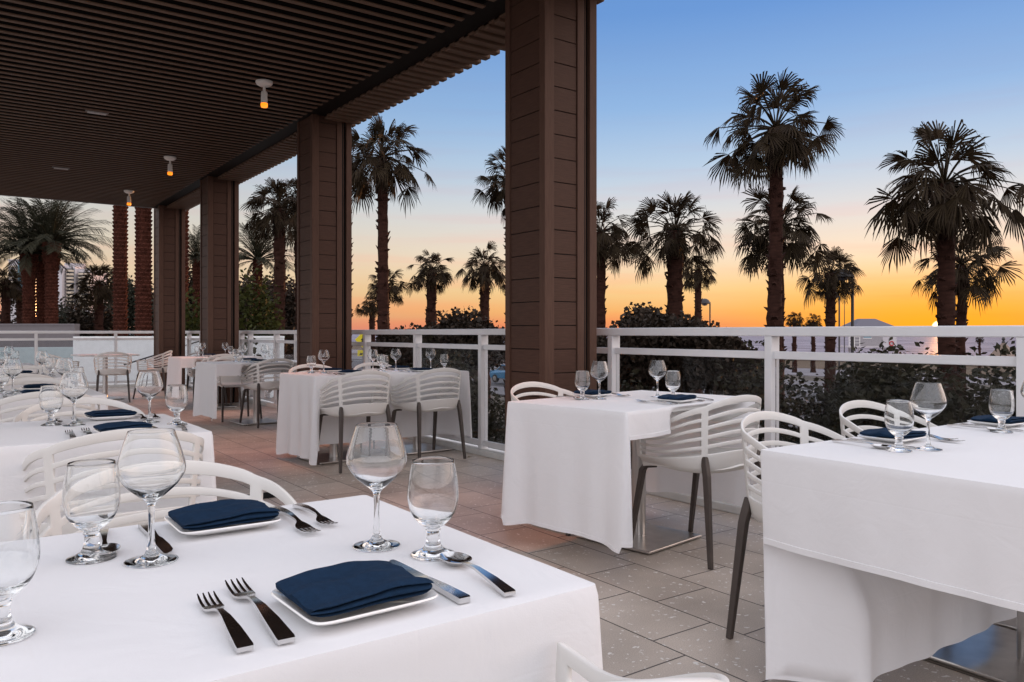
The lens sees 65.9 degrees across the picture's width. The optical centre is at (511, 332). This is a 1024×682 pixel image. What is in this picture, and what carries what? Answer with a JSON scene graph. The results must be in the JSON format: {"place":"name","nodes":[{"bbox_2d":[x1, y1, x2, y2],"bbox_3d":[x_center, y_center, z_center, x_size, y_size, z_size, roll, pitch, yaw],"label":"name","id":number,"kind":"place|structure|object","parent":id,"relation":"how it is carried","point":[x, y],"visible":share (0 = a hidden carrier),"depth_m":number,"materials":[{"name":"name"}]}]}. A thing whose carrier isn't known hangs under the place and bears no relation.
{"place":"outdoors","nodes":[
{"label":"outdoors","id":0,"kind":"place"},
{"bbox_2d":[0,324,79,337],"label":"parapet","id":1,"kind":"structure","parent":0,"point":[39,327],"depth_m":26.00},
{"bbox_2d":[0,0,1023,329],"label":"sky","id":2,"kind":"structure","parent":0,"point":[669,72],"materials":[{"name":"blue"}]},
{"bbox_2d":[90,386,994,681],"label":"floor","id":3,"kind":"structure","parent":0,"point":[662,612],"depth_m":3.82,"materials":[{"name":"tile"}]},
{"bbox_2d":[0,391,99,422],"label":"slatted armchair","id":4,"kind":"object","parent":3,"relation":"on","point":[23,396],"visible":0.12,"depth_m":4.01,"materials":[{"name":"white plastic"}]},
{"bbox_2d":[13,397,144,421],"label":"slatted armchair","id":5,"kind":"object","parent":3,"relation":"on","point":[22,416],"visible":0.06,"depth_m":3.67,"materials":[{"name":"white plastic"}]},
{"bbox_2d":[89,384,134,387],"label":"curb","id":6,"kind":"structure","parent":3,"relation":"on","point":[113,385],"depth_m":15.87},
{"bbox_2d":[0,331,153,384],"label":"glass railing","id":7,"kind":"object","parent":6,"relation":"on","point":[27,348],"visible":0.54,"depth_m":15.65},
{"bbox_2d":[94,352,131,401],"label":"slatted armchair","id":8,"kind":"object","parent":3,"relation":"on","point":[113,371],"visible":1,"depth_m":12.37,"materials":[{"name":"white plastic"}]},
{"bbox_2d":[22,428,203,534],"bbox_3d":[-1.349,0.701,2.682,0.547,0.802,0.539,0,0,-36],"label":"slatted armchair","id":9,"kind":"object","parent":3,"relation":"on","point":[48,468],"visible":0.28,"depth_m":2.42,"materials":[{"name":"white plastic"}]},
{"bbox_2d":[133,350,172,398],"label":"slatted armchair","id":10,"kind":"object","parent":3,"relation":"on","point":[163,370],"visible":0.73,"depth_m":13.12,"materials":[{"name":"white plastic"}]},
{"bbox_2d":[35,460,297,536],"bbox_3d":[-0.676,0.701,1.626,0.547,0.802,0.539,0,0,-36],"label":"slatted armchair","id":11,"kind":"object","parent":3,"relation":"on","point":[49,508],"visible":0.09,"depth_m":1.88,"materials":[{"name":"white plastic"}]},
{"bbox_2d":[154,205,184,390],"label":"timber clad pillar","id":12,"kind":"structure","parent":3,"relation":"on","point":[169,278],"depth_m":15.04,"materials":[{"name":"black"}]},
{"bbox_2d":[196,358,236,407],"bbox_3d":[-4.375,0.731,11.658,1.126,0.739,0.736,0,0,-36],"label":"pedestal table","id":13,"kind":"object","parent":3,"relation":"on","point":[219,405],"visible":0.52,"depth_m":11.64,"materials":[{"name":"metal"}]},
{"bbox_2d":[166,355,265,398],"bbox_3d":[-4.375,0.672,11.658,1.231,0.636,0.836,0,0,-36],"label":"tablecloth","id":14,"kind":"object","parent":13,"relation":"on","point":[176,364],"visible":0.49,"depth_m":11.31,"materials":[{"name":"white fabric"}]},
{"bbox_2d":[200,176,238,402],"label":"timber clad pillar","id":15,"kind":"structure","parent":3,"relation":"on","point":[219,262],"depth_m":12.27,"materials":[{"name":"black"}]},
{"bbox_2d":[211,356,261,421],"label":"slatted armchair","id":16,"kind":"object","parent":3,"relation":"on","point":[223,382],"visible":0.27,"depth_m":10.11,"materials":[{"name":"white plastic"}]},
{"bbox_2d":[230,363,296,425],"bbox_3d":[-3.112,0.731,9.610,1.176,0.739,0.736,0,0,-38],"label":"pedestal table","id":17,"kind":"object","parent":3,"relation":"on","point":[253,421],"visible":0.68,"depth_m":9.57,"materials":[{"name":"metal"}]},
{"bbox_2d":[193,360,296,418],"bbox_3d":[-3.112,0.682,9.610,1.281,0.655,0.838,0,0,-38],"label":"tablecloth","id":18,"kind":"object","parent":17,"relation":"on","point":[205,391],"visible":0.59,"depth_m":9.22,"materials":[{"name":"white fabric"}]},
{"bbox_2d":[239,358,293,427],"bbox_3d":[-2.904,0.701,9.409,0.547,0.802,0.539,0,0,-41],"label":"slatted armchair","id":19,"kind":"object","parent":3,"relation":"on","point":[258,386],"visible":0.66,"depth_m":9.18,"materials":[{"name":"white plastic"}]},
{"bbox_2d":[297,114,351,371],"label":"timber clad pillar","id":20,"kind":"structure","parent":3,"relation":"on","point":[324,234],"depth_m":8.84,"materials":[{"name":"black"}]},
{"bbox_2d":[319,370,391,472],"bbox_3d":[-1.297,0.701,6.500,0.547,0.802,0.539,0,0,-36],"label":"slatted armchair","id":21,"kind":"object","parent":3,"relation":"on","point":[341,411],"visible":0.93,"depth_m":6.28,"materials":[{"name":"white plastic"}]},
{"bbox_2d":[297,436,452,464],"bbox_3d":[-1.219,0.731,7.128,1.496,0.739,0.696,0,0,-38],"label":"pedestal table","id":22,"kind":"object","parent":3,"relation":"on","point":[332,456],"visible":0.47,"depth_m":7.04,"materials":[{"name":"grey laminate"}]},
{"bbox_2d":[276,369,471,464],"bbox_3d":[-1.218,0.711,7.128,1.600,0.713,0.798,0,0,-38],"label":"tablecloth","id":23,"kind":"object","parent":22,"relation":"on","point":[299,406],"visible":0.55,"depth_m":6.83,"materials":[{"name":"white fabric"}]},
{"bbox_2d":[390,368,465,458],"bbox_3d":[-0.747,0.701,6.920,0.547,0.802,0.539,0,0,-39],"label":"slatted armchair","id":24,"kind":"object","parent":3,"relation":"on","point":[434,406],"visible":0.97,"depth_m":6.72,"materials":[{"name":"white plastic"}]},
{"bbox_2d":[185,383,753,517],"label":"curb","id":25,"kind":"structure","parent":3,"relation":"on","point":[499,455],"depth_m":6.93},
{"bbox_2d":[185,325,1023,452],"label":"glass railing","id":26,"kind":"object","parent":25,"relation":"on","point":[819,388],"visible":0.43,"depth_m":4.63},
{"bbox_2d":[511,382,575,535],"bbox_3d":[0.293,0.701,4.624,0.547,0.802,0.539,0,0,-45],"label":"slatted armchair","id":27,"kind":"object","parent":3,"relation":"on","point":[561,391],"visible":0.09,"depth_m":4.84,"materials":[{"name":"white plastic"}]},
{"bbox_2d":[505,0,596,434],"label":"timber clad pillar","id":28,"kind":"structure","parent":3,"relation":"on","point":[551,192],"depth_m":5.48,"materials":[{"name":"brown"}]},
{"bbox_2d":[0,0,603,210],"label":"terrace roof","id":29,"kind":"structure","parent":28,"relation":"on","point":[157,80],"depth_m":7.42,"materials":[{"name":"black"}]},
{"bbox_2d":[555,642,728,681],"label":"slatted armchair","id":30,"kind":"object","parent":3,"relation":"on","point":[568,659],"visible":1,"depth_m":0.97,"materials":[{"name":"white plastic"}]},
{"bbox_2d":[575,402,740,553],"bbox_3d":[0.656,0.731,4.202,1.136,0.739,0.736,0,0,-45],"label":"pedestal table","id":31,"kind":"object","parent":3,"relation":"on","point":[650,538],"visible":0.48,"depth_m":4.19,"materials":[{"name":"grey metal"}]},
{"bbox_2d":[501,390,756,553],"bbox_3d":[0.656,0.671,4.202,1.241,0.633,0.836,0,0,-45],"label":"tablecloth","id":32,"kind":"object","parent":31,"relation":"on","point":[567,464],"visible":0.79,"depth_m":3.83,"materials":[{"name":"white fabric"}]},
{"bbox_2d":[575,371,589,399],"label":"water glass","id":33,"kind":"object","parent":32,"relation":"on","point":[582,381],"visible":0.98,"depth_m":4.15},
{"bbox_2d":[590,361,608,399],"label":"wine glass","id":34,"kind":"object","parent":32,"relation":"on","point":[599,371],"visible":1,"depth_m":4.16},
{"bbox_2d":[648,360,666,397],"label":"wine glass","id":35,"kind":"object","parent":32,"relation":"on","point":[657,369],"visible":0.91,"depth_m":4.30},
{"bbox_2d":[632,395,761,569],"bbox_3d":[0.953,0.701,4.004,0.547,0.802,0.539,0,0,-38],"label":"slatted armchair","id":36,"kind":"object","parent":3,"relation":"on","point":[707,460],"visible":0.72,"depth_m":3.78,"materials":[{"name":"white plastic"}]},
{"bbox_2d":[726,411,874,681],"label":"slatted armchair","id":37,"kind":"object","parent":3,"relation":"on","point":[752,503],"visible":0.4,"depth_m":2.82,"materials":[{"name":"white plastic"}]},
{"bbox_2d":[839,400,936,437],"bbox_3d":[1.681,0.701,3.282,0.547,0.802,0.539,0,0,-36],"label":"slatted armchair","id":38,"kind":"object","parent":3,"relation":"on","point":[846,421],"visible":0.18,"depth_m":3.49,"materials":[{"name":"white plastic"}]},
{"bbox_2d":[927,611,1023,681],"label":"pedestal table","id":39,"kind":"object","parent":3,"relation":"on","point":[994,652],"visible":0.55,"depth_m":2.63,"materials":[{"name":"grey metal"}]},
{"bbox_2d":[760,422,1023,681],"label":"tablecloth","id":40,"kind":"object","parent":39,"relation":"on","point":[877,561],"visible":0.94,"depth_m":2.29,"materials":[{"name":"white fabric"}]},
{"bbox_2d":[857,434,925,442],"bbox_3d":[1.245,0.346,2.586,0.176,0.016,0.160,0,0,-37],"label":"plate","id":41,"kind":"object","parent":40,"relation":"on","point":[882,439],"visible":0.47,"depth_m":2.55,"materials":[{"name":"white ceramic"}]},
{"bbox_2d":[860,428,926,438],"bbox_3d":[1.246,0.327,2.580,0.167,0.023,0.152,0,0,-37],"label":"napkin","id":42,"kind":"object","parent":41,"relation":"on","point":[882,432],"visible":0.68,"depth_m":2.54,"materials":[{"name":"blue fabric"}]},
{"bbox_2d":[884,399,913,452],"bbox_3d":[1.159,0.279,2.364,0.081,0.152,0.082,0,0,-35],"label":"water glass","id":43,"kind":"object","parent":40,"relation":"on","point":[899,418],"visible":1,"depth_m":2.34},
{"bbox_2d":[910,382,946,450],"bbox_3d":[1.261,0.254,2.392,0.100,0.203,0.100,0,0,-35],"label":"wine glass","id":44,"kind":"object","parent":40,"relation":"on","point":[928,400],"visible":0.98,"depth_m":2.36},
{"bbox_2d":[988,389,1014,433],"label":"water glass","id":45,"kind":"object","parent":40,"relation":"on","point":[1001,404],"visible":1,"depth_m":2.78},
{"bbox_2d":[130,334,1015,355],"bbox_3d":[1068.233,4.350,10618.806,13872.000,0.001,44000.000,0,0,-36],"label":"sea","id":46,"kind":"structure","parent":0,"point":[906,343],"depth_m":285.36,"materials":[{"name":"liquid"}]},
{"bbox_2d":[837,319,896,352],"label":"lifeguard hut","id":47,"kind":"object","parent":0,"point":[871,342],"visible":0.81,"depth_m":96.60,"materials":[{"name":"white"}]},
{"bbox_3d":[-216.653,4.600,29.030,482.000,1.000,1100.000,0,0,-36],"label":"ground","id":48,"kind":"structure","parent":0,"visible":0},
{"bbox_2d":[0,266,22,323],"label":"fan palm","id":49,"kind":"object","parent":48,"relation":"on","point":[8,289],"visible":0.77,"depth_m":43.82,"materials":[{"name":"green plant"}]},
{"bbox_2d":[0,198,92,323],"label":"date palm","id":50,"kind":"object","parent":48,"relation":"on","point":[28,265],"visible":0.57,"depth_m":39.73,"materials":[{"name":"green plant"}]},
{"bbox_2d":[0,196,101,323],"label":"date palm","id":51,"kind":"object","parent":48,"relation":"on","point":[40,300],"visible":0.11,"depth_m":41.26,"materials":[{"name":"green plant"}]},
{"bbox_2d":[0,196,112,323],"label":"date palm","id":52,"kind":"object","parent":48,"relation":"on","point":[51,262],"visible":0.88,"depth_m":39.21,"materials":[{"name":"green plant"}]},
{"bbox_2d":[58,263,105,310],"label":"apartment block","id":53,"kind":"structure","parent":48,"relation":"on","point":[66,280],"depth_m":231.94,"materials":[{"name":"grey"}]},
{"bbox_2d":[62,299,112,335],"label":"broadleaf tree","id":54,"kind":"object","parent":48,"relation":"on","point":[84,321],"visible":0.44,"depth_m":51.27,"materials":[{"name":"green plant"}]},
{"bbox_2d":[67,262,127,335],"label":"fan palm","id":55,"kind":"object","parent":48,"relation":"on","point":[100,291],"visible":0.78,"depth_m":41.73,"materials":[{"name":"green plant"}]},
{"bbox_2d":[112,205,128,335],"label":"date palm","id":56,"kind":"object","parent":48,"relation":"on","point":[120,284],"visible":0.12,"depth_m":32.78,"materials":[{"name":"brown plant"}]},
{"bbox_2d":[103,269,153,335],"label":"broadleaf tree","id":57,"kind":"object","parent":48,"relation":"on","point":[131,309],"visible":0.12,"depth_m":56.39,"materials":[{"name":"green plant"}]},
{"bbox_2d":[134,207,152,335],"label":"date palm","id":58,"kind":"object","parent":48,"relation":"on","point":[143,310],"visible":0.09,"depth_m":30.76,"materials":[{"name":"brown plant"}]},
{"bbox_2d":[185,280,199,335],"bbox_3d":[-10.929,1.162,26.975,2.410,5.896,1.386,0,0,31],"label":"shrub","id":59,"kind":"object","parent":48,"relation":"on","point":[194,321],"visible":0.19,"depth_m":26.60,"materials":[{"name":"green plant"}]},
{"bbox_2d":[188,224,199,330],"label":"date palm","id":60,"kind":"object","parent":48,"relation":"on","point":[195,256],"visible":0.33,"depth_m":37.81,"materials":[{"name":"brown plant"}]},
{"bbox_2d":[239,268,285,336],"bbox_3d":[-8.406,0.982,26.102,1.811,6.258,2.509,0,0,35],"label":"shrub","id":61,"kind":"object","parent":48,"relation":"on","point":[256,318],"visible":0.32,"depth_m":25.91,"materials":[{"name":"green plant"}]},
{"bbox_2d":[239,212,294,326],"bbox_3d":[-11.522,-0.628,36.020,4.351,9.456,4.037,0,0,-36],"label":"date palm","id":62,"kind":"object","parent":48,"relation":"on","point":[257,260],"visible":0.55,"depth_m":35.79,"materials":[{"name":"green plant"}]},
{"bbox_2d":[239,177,296,339],"bbox_3d":[-8.777,-0.874,30.105,2.877,10.068,3.027,0,0,-3],"label":"fan palm","id":63,"kind":"object","parent":48,"relation":"on","point":[281,221],"visible":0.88,"depth_m":29.79,"materials":[{"name":"green plant"}]},
{"bbox_2d":[271,276,295,334],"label":"broadleaf tree","id":64,"kind":"object","parent":48,"relation":"on","point":[290,308],"visible":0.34,"depth_m":45.30,"materials":[{"name":"green plant"}]},
{"bbox_2d":[274,177,296,329],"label":"fan palm","id":65,"kind":"object","parent":48,"relation":"on","point":[290,205],"visible":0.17,"depth_m":30.83,"materials":[{"name":"green plant"}]},
{"bbox_2d":[354,290,377,341],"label":"fan palm","id":66,"kind":"object","parent":48,"relation":"on","point":[370,308],"visible":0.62,"depth_m":65.74,"materials":[{"name":"green plant"}]},
{"bbox_2d":[366,269,406,327],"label":"fan palm","id":67,"kind":"object","parent":48,"relation":"on","point":[395,290],"visible":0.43,"depth_m":57.92,"materials":[{"name":"green plant"}]},
{"bbox_2d":[352,114,436,341],"bbox_3d":[-4.089,-1.285,24.631,3.167,10.890,3.009,0,0,25],"label":"fan palm","id":68,"kind":"object","parent":48,"relation":"on","point":[385,172],"visible":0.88,"depth_m":24.36,"materials":[{"name":"green plant"}]},
{"bbox_2d":[375,322,433,342],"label":"sea grape tree","id":69,"kind":"object","parent":48,"relation":"on","point":[393,338],"visible":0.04,"depth_m":16.89,"materials":[{"name":"green plant"}]},
{"bbox_2d":[404,249,453,325],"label":"fan palm","id":70,"kind":"object","parent":48,"relation":"on","point":[432,275],"visible":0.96,"depth_m":45.74,"materials":[{"name":"green plant"}]},
{"bbox_2d":[406,305,504,344],"bbox_3d":[-1.089,1.790,15.622,2.167,4.642,2.294,0,0,-20],"label":"bush","id":71,"kind":"object","parent":48,"relation":"on","point":[459,320],"visible":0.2,"depth_m":14.88,"materials":[{"name":"green plant"}]},
{"bbox_2d":[454,241,504,324],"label":"fan palm","id":72,"kind":"object","parent":48,"relation":"on","point":[486,272],"visible":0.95,"depth_m":43.71,"materials":[{"name":"green plant"}]},
{"bbox_2d":[471,146,504,322],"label":"fan palm","id":73,"kind":"object","parent":48,"relation":"on","point":[496,196],"visible":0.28,"depth_m":25.93,"materials":[{"name":"green plant"}]},
{"bbox_2d":[597,197,650,337],"bbox_3d":[2.904,-0.083,24.922,2.396,8.485,2.762,0,0,-36],"label":"fan palm","id":74,"kind":"object","parent":48,"relation":"on","point":[612,244],"visible":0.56,"depth_m":24.80,"materials":[{"name":"green plant"}]},
{"bbox_2d":[597,320,675,348],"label":"sea grape tree","id":75,"kind":"object","parent":48,"relation":"on","point":[602,341],"visible":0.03,"depth_m":12.11,"materials":[{"name":"green plant"}]},
{"bbox_2d":[609,301,722,349],"bbox_3d":[2.549,1.797,12.952,2.042,4.630,2.382,0,0,24],"label":"bush","id":76,"kind":"object","parent":48,"relation":"on","point":[646,317],"visible":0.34,"depth_m":12.33,"materials":[{"name":"green plant"}]},
{"bbox_2d":[623,190,725,318],"bbox_3d":[5.351,-0.245,25.733,3.047,8.689,3.213,0,0,-36],"label":"fan palm","id":77,"kind":"object","parent":48,"relation":"on","point":[674,249],"visible":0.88,"depth_m":25.28,"materials":[{"name":"green plant"}]},
{"bbox_2d":[682,253,716,320],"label":"fan palm","id":78,"kind":"object","parent":48,"relation":"on","point":[698,278],"visible":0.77,"depth_m":51.79,"materials":[{"name":"green plant"}]},
{"bbox_2d":[674,323,756,350],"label":"sea grape tree","id":79,"kind":"object","parent":48,"relation":"on","point":[731,342],"visible":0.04,"depth_m":12.43,"materials":[{"name":"green plant"}]},
{"bbox_2d":[703,67,845,350],"bbox_3d":[6.670,-1.284,20.708,3.501,10.888,3.298,0,0,-8],"label":"fan palm","id":80,"kind":"object","parent":48,"relation":"on","point":[780,146],"visible":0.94,"depth_m":20.26,"materials":[{"name":"green plant"}]},
{"bbox_2d":[733,184,839,349],"bbox_3d":[8.938,-0.393,26.363,3.401,9.106,3.599,0,0,-36],"label":"fan palm","id":81,"kind":"object","parent":48,"relation":"on","point":[797,251],"visible":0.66,"depth_m":26.11,"materials":[{"name":"green plant"}]},
{"bbox_2d":[796,246,863,351],"bbox_3d":[16.001,-0.100,39.980,3.351,8.520,3.202,0,0,-36],"label":"fan palm","id":82,"kind":"object","parent":48,"relation":"on","point":[832,288],"visible":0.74,"depth_m":39.71,"materials":[{"name":"green plant"}]},
{"bbox_2d":[863,119,1023,354],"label":"fan palm","id":83,"kind":"object","parent":48,"relation":"on","point":[938,214],"visible":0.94,"depth_m":18.27,"materials":[{"name":"green plant"}]},
{"bbox_2d":[910,235,1023,354],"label":"fan palm","id":84,"kind":"object","parent":48,"relation":"on","point":[965,287],"visible":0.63,"depth_m":25.64,"materials":[{"name":"green plant"}]},
{"bbox_3d":[-0.587,0.731,1.074,1.176,0.739,0.736,0,0,-36],"label":"pedestal table","id":85,"kind":"object","parent":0,"visible":0},
{"bbox_2d":[0,495,602,681],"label":"tablecloth","id":86,"kind":"object","parent":85,"relation":"on","point":[115,619],"visible":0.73,"depth_m":1.03,"materials":[{"name":"white fabric"}]},
{"bbox_2d":[0,501,39,646],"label":"water glass","id":87,"kind":"object","parent":86,"relation":"on","point":[19,546],"visible":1,"depth_m":0.91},
{"bbox_2d":[62,459,120,564],"bbox_3d":[-0.659,0.279,1.238,0.081,0.152,0.081,0,0,-36],"label":"water glass","id":88,"kind":"object","parent":86,"relation":"on","point":[91,494],"visible":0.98,"depth_m":1.21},
{"bbox_2d":[115,428,185,567],"bbox_3d":[-0.559,0.254,1.224,0.100,0.203,0.100,0,0,-36],"label":"wine glass","id":89,"kind":"object","parent":86,"relation":"on","point":[150,469],"visible":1,"depth_m":1.19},
{"bbox_2d":[164,516,280,535],"bbox_3d":[-0.528,0.346,1.440,0.176,0.016,0.160,0,0,-35],"label":"plate","id":90,"kind":"object","parent":86,"relation":"on","point":[222,529],"visible":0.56,"depth_m":1.39,"materials":[{"name":"white ceramic"}]},
{"bbox_2d":[168,499,279,529],"bbox_3d":[-0.526,0.327,1.437,0.168,0.024,0.148,0,0,-35],"label":"napkin","id":91,"kind":"object","parent":90,"relation":"on","point":[212,514],"visible":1,"depth_m":1.41,"materials":[{"name":"blue fabric"}]},
{"bbox_2d":[197,591,253,652],"bbox_3d":[-0.350,0.346,0.957,0.026,0.013,0.205,0,0,-33],"label":"fork","id":92,"kind":"object","parent":86,"relation":"on","point":[241,640],"visible":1,"depth_m":0.92,"materials":[{"name":"silver metal"}]},
{"bbox_2d":[225,577,294,644],"bbox_3d":[-0.322,0.346,0.998,0.028,0.013,0.246,0,0,-33],"label":"fork","id":93,"kind":"object","parent":86,"relation":"on","point":[280,631],"visible":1,"depth_m":0.95,"materials":[{"name":"silver metal"}]},
{"bbox_2d":[271,506,320,532],"bbox_3d":[-0.409,0.346,1.470,0.028,0.013,0.246,0,0,-33],"label":"fork","id":94,"kind":"object","parent":86,"relation":"on","point":[302,526],"visible":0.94,"depth_m":1.43,"materials":[{"name":"silver metal"}]},
{"bbox_2d":[271,588,437,625],"bbox_3d":[-0.205,0.346,1.025,0.176,0.016,0.160,0,0,-37],"label":"plate","id":95,"kind":"object","parent":86,"relation":"on","point":[381,608],"visible":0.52,"depth_m":0.98,"materials":[{"name":"white ceramic"}]},
{"bbox_2d":[275,560,433,616],"bbox_3d":[-0.207,0.327,1.028,0.168,0.024,0.148,0,0,-36],"label":"napkin","id":96,"kind":"object","parent":95,"relation":"on","point":[337,589],"visible":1,"depth_m":1.00,"materials":[{"name":"blue fabric"}]},
{"bbox_2d":[346,422,406,551],"bbox_3d":[-0.225,0.254,1.310,0.100,0.203,0.100,0,0,-36],"label":"wine glass","id":97,"kind":"object","parent":86,"relation":"on","point":[376,458],"visible":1,"depth_m":1.28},
{"bbox_2d":[389,559,469,603],"bbox_3d":[-0.126,0.349,1.121,0.021,0.008,0.222,0,0,-35],"label":"knife","id":98,"kind":"object","parent":86,"relation":"on","point":[457,596],"visible":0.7,"depth_m":1.07,"materials":[{"name":"silver metal"}]},
{"bbox_2d":[407,457,458,560],"bbox_3d":[-0.126,0.279,1.258,0.081,0.152,0.081,0,0,-36],"label":"water glass","id":99,"kind":"object","parent":86,"relation":"on","point":[432,494],"visible":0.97,"depth_m":1.23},
{"bbox_2d":[440,551,515,596],"bbox_3d":[-0.053,0.347,1.147,0.045,0.014,0.208,0,0,-29],"label":"spoon","id":100,"kind":"object","parent":86,"relation":"on","point":[503,588],"visible":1,"depth_m":1.14,"materials":[{"name":"silver metal"}]},
{"bbox_3d":[-1.788,0.731,2.797,1.176,0.739,0.746,0,0,-36],"label":"pedestal table","id":101,"kind":"object","parent":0,"visible":0},
{"bbox_2d":[0,414,216,522],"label":"tablecloth","id":102,"kind":"object","parent":101,"relation":"on","point":[20,442],"visible":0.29,"depth_m":2.66,"materials":[{"name":"white fabric"}]},
{"bbox_2d":[39,385,62,425],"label":"water glass","id":103,"kind":"object","parent":102,"relation":"on","point":[50,400],"visible":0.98,"depth_m":2.99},
{"bbox_2d":[59,372,88,426],"bbox_3d":[-1.671,0.254,3.011,0.100,0.203,0.100,0,0,-36],"label":"wine glass","id":104,"kind":"object","parent":102,"relation":"on","point":[73,387],"visible":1,"depth_m":2.98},
{"bbox_2d":[135,371,162,422],"bbox_3d":[-1.429,0.254,3.111,0.100,0.203,0.100,0,0,-36],"label":"wine glass","id":105,"kind":"object","parent":102,"relation":"on","point":[149,385],"visible":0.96,"depth_m":3.08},
{"bbox_2d":[165,384,187,424],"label":"water glass","id":106,"kind":"object","parent":102,"relation":"on","point":[176,399],"visible":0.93,"depth_m":3.03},
{"bbox_3d":[-1.362,0.346,2.773,0.176,0.016,0.160,0,0,-37],"label":"plate","id":107,"kind":"object","parent":102,"relation":"on","visible":0},
{"bbox_2d":[93,421,152,430],"bbox_3d":[-1.367,0.327,2.770,0.168,0.024,0.148,0,0,-39],"label":"napkin","id":108,"kind":"object","parent":107,"relation":"on","point":[108,426],"visible":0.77,"depth_m":2.74,"materials":[{"name":"blue fabric"}]},
{"bbox_3d":[-3.018,0.731,4.457,1.176,0.739,0.736,0,0,-36],"label":"pedestal table","id":109,"kind":"object","parent":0,"visible":0},
{"bbox_2d":[0,388,107,422],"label":"tablecloth","id":110,"kind":"object","parent":109,"relation":"on","point":[92,392],"visible":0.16,"depth_m":4.31,"materials":[{"name":"white fabric"}]},
{"bbox_2d":[3,359,22,393],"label":"wine glass","id":111,"kind":"object","parent":110,"relation":"on","point":[12,368],"visible":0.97,"depth_m":4.54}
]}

